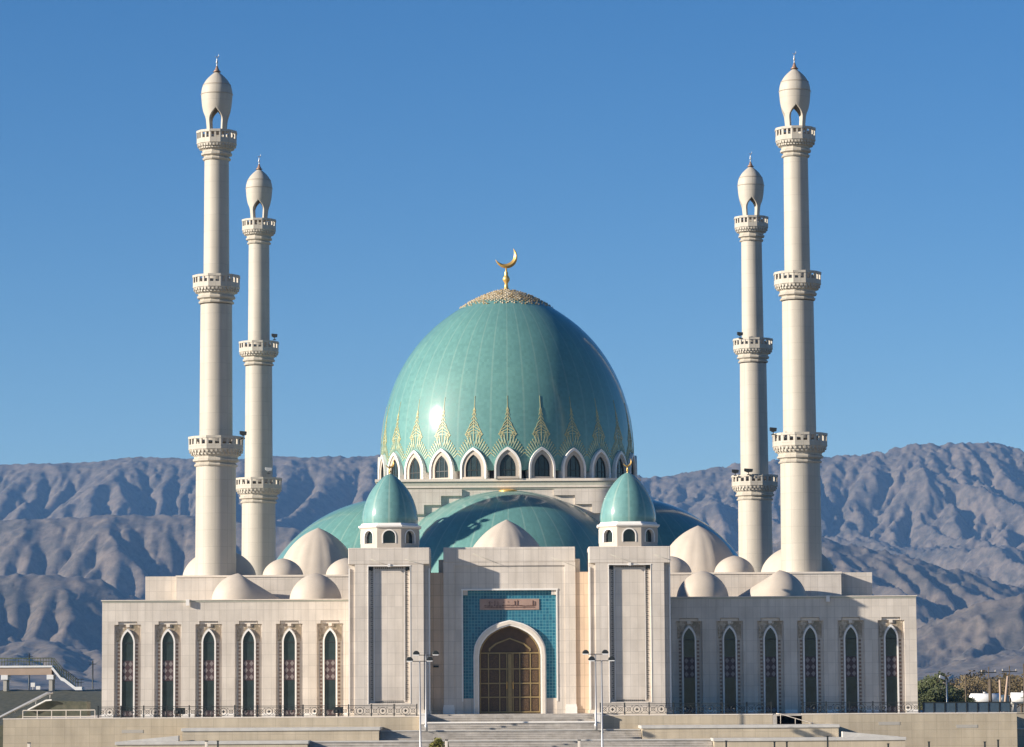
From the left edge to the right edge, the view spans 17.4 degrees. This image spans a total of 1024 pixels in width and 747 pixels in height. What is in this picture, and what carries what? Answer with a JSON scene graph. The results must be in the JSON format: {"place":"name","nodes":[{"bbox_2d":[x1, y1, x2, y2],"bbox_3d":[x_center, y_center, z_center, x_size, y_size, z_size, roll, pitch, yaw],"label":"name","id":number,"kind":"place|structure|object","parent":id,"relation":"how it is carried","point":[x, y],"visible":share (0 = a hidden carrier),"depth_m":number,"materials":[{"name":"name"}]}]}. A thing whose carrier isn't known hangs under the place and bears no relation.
{"place":"outdoors","nodes":[
{"label":"outdoors","id":0,"kind":"place"},
{"bbox_2d":[26,653,32,689],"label":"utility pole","id":1,"kind":"object","parent":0,"point":[29,656],"visible":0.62,"depth_m":646.89,"materials":[{"name":"metal"}]},
{"bbox_2d":[0,689,101,725],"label":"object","id":2,"kind":"structure","parent":0,"point":[11,699],"depth_m":532.27,"materials":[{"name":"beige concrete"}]},
{"bbox_2d":[0,658,83,690],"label":"footbridge","id":3,"kind":"object","parent":2,"relation":"on","point":[6,672],"visible":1,"depth_m":545.99,"materials":[{"name":"beige concrete"}]},
{"bbox_2d":[31,710,979,717],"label":"terrace","id":4,"kind":"structure","parent":0,"point":[508,716],"depth_m":297.67,"materials":[{"name":"stone"}]},
{"bbox_2d":[101,249,917,716],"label":"mosque","id":5,"kind":"structure","parent":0,"point":[509,535],"depth_m":306.67,"materials":[{"name":"stone"}]},
{"bbox_2d":[116,622,139,715],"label":"arched window","id":6,"kind":"structure","parent":5,"relation":"in","point":[127,688],"depth_m":306.38,"materials":[{"name":"glass"}]},
{"bbox_2d":[157,622,179,716],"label":"arched window","id":7,"kind":"structure","parent":5,"relation":"in","point":[167,696],"depth_m":306.38,"materials":[{"name":"glass"}]},
{"bbox_2d":[197,622,220,716],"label":"arched window","id":8,"kind":"structure","parent":5,"relation":"in","point":[207,648],"depth_m":306.38,"materials":[{"name":"glass"}]},
{"bbox_2d":[188,54,243,574],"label":"minaret","id":9,"kind":"object","parent":5,"relation":"on","point":[215,449],"visible":1,"depth_m":320.26,"materials":[{"name":"stone"}]},
{"bbox_2d":[239,431,246,438],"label":"floodlight","id":10,"kind":"object","parent":9,"relation":"attached to","point":[242,433],"visible":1,"depth_m":319.47,"materials":[{"name":"metal"}]},
{"bbox_2d":[237,621,259,716],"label":"arched window","id":11,"kind":"structure","parent":5,"relation":"in","point":[248,647],"depth_m":306.45,"materials":[{"name":"glass"}]},
{"bbox_2d":[236,154,281,574],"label":"minaret","id":12,"kind":"object","parent":5,"relation":"on","point":[258,489],"visible":1,"depth_m":379.96,"materials":[{"name":"stone"}]},
{"bbox_2d":[278,621,300,714],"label":"arched window","id":13,"kind":"structure","parent":5,"relation":"in","point":[289,647],"depth_m":306.45,"materials":[{"name":"glass"}]},
{"bbox_2d":[319,621,341,715],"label":"arched window","id":14,"kind":"structure","parent":5,"relation":"in","point":[329,640],"depth_m":306.45,"materials":[{"name":"glass"}]},
{"bbox_2d":[378,455,386,478],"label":"dome window","id":15,"kind":"structure","parent":5,"relation":"in","point":[382,472],"depth_m":345.39,"materials":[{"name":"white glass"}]},
{"bbox_2d":[387,452,403,478],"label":"dome window","id":16,"kind":"structure","parent":5,"relation":"in","point":[397,470],"depth_m":341.79,"materials":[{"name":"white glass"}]},
{"bbox_2d":[404,450,428,478],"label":"dome window","id":17,"kind":"structure","parent":5,"relation":"in","point":[415,468],"depth_m":339.29,"materials":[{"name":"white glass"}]},
{"bbox_2d":[429,448,459,478],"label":"dome window","id":18,"kind":"structure","parent":5,"relation":"in","point":[441,466],"depth_m":337.23,"materials":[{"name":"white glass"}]},
{"bbox_2d":[460,447,489,478],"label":"dome window","id":19,"kind":"structure","parent":5,"relation":"in","point":[473,465],"depth_m":335.91,"materials":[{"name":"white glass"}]},
{"bbox_2d":[494,447,520,478],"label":"dome window","id":20,"kind":"structure","parent":5,"relation":"in","point":[507,465],"depth_m":335.42,"materials":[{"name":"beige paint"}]},
{"bbox_2d":[479,626,540,713],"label":"gate door","id":21,"kind":"structure","parent":5,"relation":"in","point":[509,657],"depth_m":302.07,"materials":[{"name":"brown wood"}]},
{"bbox_2d":[526,447,555,477],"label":"dome window","id":22,"kind":"structure","parent":5,"relation":"in","point":[541,464],"depth_m":335.91,"materials":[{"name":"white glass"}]},
{"bbox_2d":[556,448,585,477],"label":"dome window","id":23,"kind":"structure","parent":5,"relation":"in","point":[573,465],"depth_m":337.23,"materials":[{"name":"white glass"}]},
{"bbox_2d":[586,449,610,477],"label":"dome window","id":24,"kind":"structure","parent":5,"relation":"in","point":[600,467],"depth_m":339.38,"materials":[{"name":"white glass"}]},
{"bbox_2d":[611,451,626,477],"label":"dome window","id":25,"kind":"structure","parent":5,"relation":"in","point":[618,468],"depth_m":341.95,"materials":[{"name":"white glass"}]},
{"bbox_2d":[599,528,657,542],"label":"turret window frame","id":26,"kind":"structure","parent":5,"relation":"in","point":[651,530],"depth_m":301.48,"materials":[{"name":"white stone"}]},
{"bbox_2d":[628,453,636,477],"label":"dome window","id":27,"kind":"structure","parent":5,"relation":"in","point":[632,469],"depth_m":345.69,"materials":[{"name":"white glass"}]},
{"bbox_2d":[677,619,699,713],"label":"arched window","id":28,"kind":"structure","parent":5,"relation":"in","point":[689,683],"depth_m":306.53,"materials":[{"name":"glass"}]},
{"bbox_2d":[718,618,740,713],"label":"arched window","id":29,"kind":"structure","parent":5,"relation":"in","point":[729,643],"depth_m":306.60,"materials":[{"name":"glass"}]},
{"bbox_2d":[731,151,777,571],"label":"minaret","id":30,"kind":"object","parent":5,"relation":"on","point":[754,490],"visible":1,"depth_m":380.18,"materials":[{"name":"stone"}]},
{"bbox_2d":[744,468,752,474],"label":"floodlight","id":31,"kind":"object","parent":30,"relation":"attached to","point":[747,470],"visible":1,"depth_m":377.62,"materials":[{"name":"metal"}]},
{"bbox_2d":[758,618,781,712],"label":"arched window","id":32,"kind":"structure","parent":5,"relation":"in","point":[770,648],"depth_m":306.60,"materials":[{"name":"glass"}]},
{"bbox_2d":[772,52,827,571],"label":"minaret","id":33,"kind":"object","parent":5,"relation":"on","point":[799,442],"visible":1,"depth_m":320.50,"materials":[{"name":"stone"}]},
{"bbox_2d":[769,427,776,434],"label":"floodlight","id":34,"kind":"object","parent":33,"relation":"attached to","point":[772,429],"visible":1,"depth_m":319.68,"materials":[{"name":"metal"}]},
{"bbox_2d":[798,618,821,712],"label":"arched window","id":35,"kind":"structure","parent":5,"relation":"in","point":[810,665],"depth_m":306.60,"materials":[{"name":"glass"}]},
{"bbox_2d":[839,618,861,712],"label":"arched window","id":36,"kind":"structure","parent":5,"relation":"in","point":[851,684],"depth_m":306.60,"materials":[{"name":"glass"}]},
{"bbox_2d":[879,617,901,712],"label":"arched window","id":37,"kind":"structure","parent":5,"relation":"in","point":[891,669],"depth_m":306.68,"materials":[{"name":"glass"}]},
{"bbox_2d":[0,441,1023,689],"bbox_3d":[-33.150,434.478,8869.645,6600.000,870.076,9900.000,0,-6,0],"label":"mountains","id":38,"kind":"structure","parent":0,"point":[936,529],"depth_m":10429.47,"materials":[{"name":"stone"}]},
{"bbox_2d":[0,0,1023,477],"label":"sky","id":39,"kind":"structure","parent":0,"point":[407,149],"materials":[{"name":"blue"}]},
{"bbox_2d":[1011,704,1023,711],"bbox_3d":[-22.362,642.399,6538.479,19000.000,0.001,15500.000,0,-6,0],"label":"ground","id":40,"kind":"structure","parent":0,"point":[1018,709],"depth_m":1318.42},
{"bbox_2d":[0,691,90,746],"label":"stairway","id":41,"kind":"object","parent":40,"relation":"on","point":[49,704],"visible":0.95,"depth_m":338.13,"materials":[{"name":"concrete"}]},
{"bbox_2d":[3,716,418,746],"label":"retaining wall","id":42,"kind":"structure","parent":40,"relation":"on","point":[67,732],"depth_m":296.86,"materials":[{"name":"stone"}]},
{"bbox_2d":[22,709,94,717],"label":"railing","id":43,"kind":"object","parent":42,"relation":"on","point":[51,716],"visible":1,"depth_m":297.10,"materials":[{"name":"metal"}]},
{"bbox_2d":[122,730,142,732],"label":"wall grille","id":44,"kind":"object","parent":42,"relation":"attached to","point":[132,731],"depth_m":296.78,"materials":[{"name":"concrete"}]},
{"bbox_2d":[175,708,184,716],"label":"spotlight","id":45,"kind":"object","parent":42,"relation":"on","point":[182,710],"visible":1,"depth_m":297.14,"materials":[{"name":"metal"}]},
{"bbox_2d":[98,704,416,717],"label":"railing","id":46,"kind":"object","parent":42,"relation":"on","point":[246,711],"visible":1,"depth_m":297.14,"materials":[{"name":"metal"}]},
{"bbox_2d":[334,707,342,715],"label":"spotlight","id":47,"kind":"object","parent":42,"relation":"on","point":[336,709],"visible":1,"depth_m":297.20,"materials":[{"name":"metal"}]},
{"bbox_2d":[115,740,310,746],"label":"ledge","id":48,"kind":"object","parent":40,"relation":"on","point":[286,743],"visible":1,"depth_m":286.81,"materials":[{"name":"stone"}]},
{"bbox_2d":[123,735,179,741],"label":"sloping kerb","id":49,"kind":"structure","parent":48,"relation":"on","point":[173,738],"depth_m":289.08,"materials":[{"name":"white stone"}]},
{"bbox_2d":[181,727,381,740],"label":"ledge","id":50,"kind":"object","parent":40,"relation":"on","point":[292,733],"visible":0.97,"depth_m":290.73,"materials":[{"name":"stone"}]},
{"bbox_2d":[421,713,424,723],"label":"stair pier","id":51,"kind":"structure","parent":40,"relation":"on","point":[422,718],"depth_m":296.40,"materials":[{"name":"white stone"}]},
{"bbox_2d":[309,713,712,746],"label":"staircase","id":52,"kind":"structure","parent":40,"relation":"on","point":[523,732],"depth_m":292.03,"materials":[{"name":"stone"}]},
{"bbox_2d":[413,651,438,730],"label":"street lamp","id":53,"kind":"object","parent":52,"relation":"on","point":[416,653],"visible":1,"depth_m":292.68,"materials":[{"name":"metal"}]},
{"bbox_2d":[582,650,608,729],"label":"street lamp","id":54,"kind":"object","parent":52,"relation":"on","point":[585,652],"visible":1,"depth_m":292.69,"materials":[{"name":"metal"}]},
{"bbox_2d":[593,712,600,722],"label":"stair pier","id":55,"kind":"structure","parent":40,"relation":"on","point":[598,717],"depth_m":296.46,"materials":[{"name":"white stone"}]},
{"bbox_2d":[603,714,772,728],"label":"retaining wall","id":56,"kind":"structure","parent":40,"relation":"on","point":[622,721],"depth_m":297.07,"materials":[{"name":"stone"}]},
{"bbox_2d":[600,702,771,714],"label":"railing","id":57,"kind":"object","parent":56,"relation":"on","point":[694,709],"visible":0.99,"depth_m":297.30,"materials":[{"name":"metal"}]},
{"bbox_2d":[638,724,839,738],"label":"ledge","id":58,"kind":"object","parent":40,"relation":"on","point":[726,731],"visible":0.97,"depth_m":290.89,"materials":[{"name":"stone"}]},
{"bbox_2d":[773,713,811,723],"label":"side stair","id":59,"kind":"object","parent":40,"relation":"on","point":[778,718],"visible":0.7,"depth_m":297.10,"materials":[{"name":"stone"}]},
{"bbox_2d":[711,737,905,746],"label":"ledge","id":60,"kind":"object","parent":40,"relation":"on","point":[821,742],"visible":1,"depth_m":287.03,"materials":[{"name":"stone"}]},
{"bbox_2d":[841,731,897,736],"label":"sloping kerb","id":61,"kind":"structure","parent":60,"relation":"on","point":[848,734],"depth_m":289.33,"materials":[{"name":"white stone"}]},
{"bbox_2d":[802,712,1016,746],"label":"retaining wall","id":62,"kind":"structure","parent":40,"relation":"on","point":[923,729],"depth_m":297.09,"materials":[{"name":"stone"}]},
{"bbox_2d":[802,701,919,713],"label":"railing","id":63,"kind":"object","parent":62,"relation":"on","point":[861,707],"visible":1,"depth_m":297.37,"materials":[{"name":"metal"}]},
{"bbox_2d":[878,722,899,724],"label":"wall light","id":64,"kind":"object","parent":62,"relation":"attached to","point":[888,723],"depth_m":297.09,"materials":[{"name":"metal"}]},
{"bbox_2d":[922,702,1010,712],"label":"parapet screen","id":65,"kind":"object","parent":62,"relation":"on","point":[955,707],"visible":1,"depth_m":297.52,"materials":[{"name":"blue paint"}]},
{"bbox_2d":[956,725,977,727],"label":"wall light","id":66,"kind":"object","parent":62,"relation":"attached to","point":[966,726],"depth_m":297.08,"materials":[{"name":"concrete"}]},
{"bbox_2d":[917,670,946,709],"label":"tree","id":67,"kind":"object","parent":40,"relation":"on","point":[924,685],"visible":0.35,"depth_m":477.98,"materials":[{"name":"green plant"}]},
{"bbox_2d":[918,682,959,709],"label":"tree","id":68,"kind":"object","parent":40,"relation":"on","point":[938,695],"visible":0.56,"depth_m":466.83,"materials":[{"name":"green plant"}]},
{"bbox_2d":[939,675,953,701],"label":"street lamp","id":69,"kind":"object","parent":40,"relation":"on","point":[943,677],"visible":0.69,"depth_m":408.23,"materials":[{"name":"metal"}]},
{"bbox_2d":[943,684,962,701],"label":"tree","id":70,"kind":"object","parent":40,"relation":"on","point":[957,689],"visible":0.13,"depth_m":497.90,"materials":[{"name":"green plant"}]},
{"bbox_2d":[937,670,986,687],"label":"tree","id":71,"kind":"object","parent":40,"relation":"on","point":[967,675],"visible":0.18,"depth_m":697.03,"materials":[{"name":"brown plant"}]},
{"bbox_2d":[965,675,966,701],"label":"utility pole","id":72,"kind":"object","parent":40,"relation":"on","point":[965,690],"visible":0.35,"depth_m":418.25,"materials":[{"name":"brown wood"}]},
{"bbox_2d":[958,688,975,701],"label":"tree","id":73,"kind":"object","parent":40,"relation":"on","point":[963,693],"visible":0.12,"depth_m":557.07,"materials":[{"name":"green plant"}]},
{"bbox_2d":[954,674,987,699],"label":"tree","id":74,"kind":"object","parent":40,"relation":"on","point":[970,688],"visible":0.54,"depth_m":637.20,"materials":[{"name":"brown plant"}]},
{"bbox_2d":[956,676,998,691],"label":"tree","id":75,"kind":"object","parent":40,"relation":"on","point":[978,682],"visible":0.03,"depth_m":658.40,"materials":[{"name":"brown plant"}]},
{"bbox_2d":[969,692,998,701],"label":"storage tank","id":76,"kind":"object","parent":40,"relation":"on","point":[980,697],"visible":0.28,"depth_m":616.50,"materials":[{"name":"white metal"}]},
{"bbox_2d":[970,683,1002,692],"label":"tree","id":77,"kind":"object","parent":40,"relation":"on","point":[984,686],"visible":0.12,"depth_m":647.24,"materials":[{"name":"brown plant"}]},
{"bbox_2d":[981,667,995,701],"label":"utility pole","id":78,"kind":"object","parent":40,"relation":"on","point":[988,672],"visible":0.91,"depth_m":518.07,"materials":[{"name":"brown wood"}]},
{"bbox_2d":[989,679,991,701],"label":"utility pole","id":79,"kind":"object","parent":40,"relation":"on","point":[990,691],"visible":0.35,"depth_m":497.86,"materials":[{"name":"brown wood"}]},
{"bbox_2d":[974,673,1008,686],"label":"tree","id":80,"kind":"object","parent":40,"relation":"on","point":[1004,674],"visible":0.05,"depth_m":677.03,"materials":[{"name":"brown plant"}]},
{"bbox_2d":[979,675,1021,694],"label":"tree","id":81,"kind":"object","parent":40,"relation":"on","point":[995,688],"visible":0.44,"depth_m":645.64,"materials":[{"name":"brown plant"}]},
{"bbox_2d":[997,695,1008,701],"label":"storage tank","id":82,"kind":"object","parent":40,"relation":"on","point":[1002,698],"visible":0.32,"depth_m":567.68,"materials":[{"name":"metal"}]},
{"bbox_2d":[999,676,1008,701],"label":"crane boom","id":83,"kind":"object","parent":40,"relation":"on","point":[1006,691],"visible":0.5,"depth_m":497.92,"materials":[{"name":"pink paint"}]},
{"bbox_2d":[995,677,1020,707],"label":"tree","id":84,"kind":"object","parent":40,"relation":"on","point":[1004,685],"visible":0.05,"depth_m":656.78,"materials":[{"name":"brown plant"}]},
{"bbox_2d":[1002,666,1016,701],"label":"utility pole","id":85,"kind":"object","parent":40,"relation":"on","point":[1009,671],"visible":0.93,"depth_m":518.07,"materials":[{"name":"brown wood"}]},
{"bbox_2d":[998,674,1022,711],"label":"tree","id":86,"kind":"object","parent":40,"relation":"on","point":[1021,707],"visible":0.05,"depth_m":667.02,"materials":[{"name":"brown plant"}]},
{"bbox_2d":[1011,691,1023,711],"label":"storage tank","id":87,"kind":"object","parent":40,"relation":"on","point":[1016,698],"visible":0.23,"depth_m":619.48,"materials":[{"name":"white metal"}]},
{"bbox_2d":[1012,673,1023,704],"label":"tree","id":88,"kind":"object","parent":40,"relation":"on","point":[1019,687],"visible":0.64,"depth_m":647.59,"materials":[{"name":"brown plant"}]},
{"bbox_2d":[1017,728,1023,746],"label":"retaining wall","id":89,"kind":"structure","parent":40,"relation":"on","point":[1020,737],"depth_m":302.40,"materials":[{"name":"concrete"}]},
{"bbox_2d":[1017,712,1023,727],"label":"retaining wall","id":90,"kind":"structure","parent":40,"relation":"on","point":[1020,719],"depth_m":304.54,"materials":[{"name":"stone"}]},
{"bbox_2d":[1023,664,1023,702],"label":"utility pole","id":91,"kind":"object","parent":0,"point":[1023,683],"visible":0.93,"depth_m":478.15,"materials":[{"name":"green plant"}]},
{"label":"forecourt","id":92,"kind":"structure","parent":0,"visible":0},
{"bbox_2d":[406,657,432,746],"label":"street lamp","id":93,"kind":"object","parent":92,"relation":"on","point":[410,659],"visible":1,"depth_m":284.67,"materials":[{"name":"metal"}]},
{"bbox_2d":[428,737,448,746],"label":"bush","id":94,"kind":"object","parent":92,"relation":"on","point":[437,742],"visible":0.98,"depth_m":278.05,"materials":[{"name":"green plant"}]},
{"bbox_2d":[588,656,614,746],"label":"street lamp","id":95,"kind":"object","parent":92,"relation":"on","point":[592,658],"visible":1,"depth_m":284.70,"materials":[{"name":"metal"}]}
]}

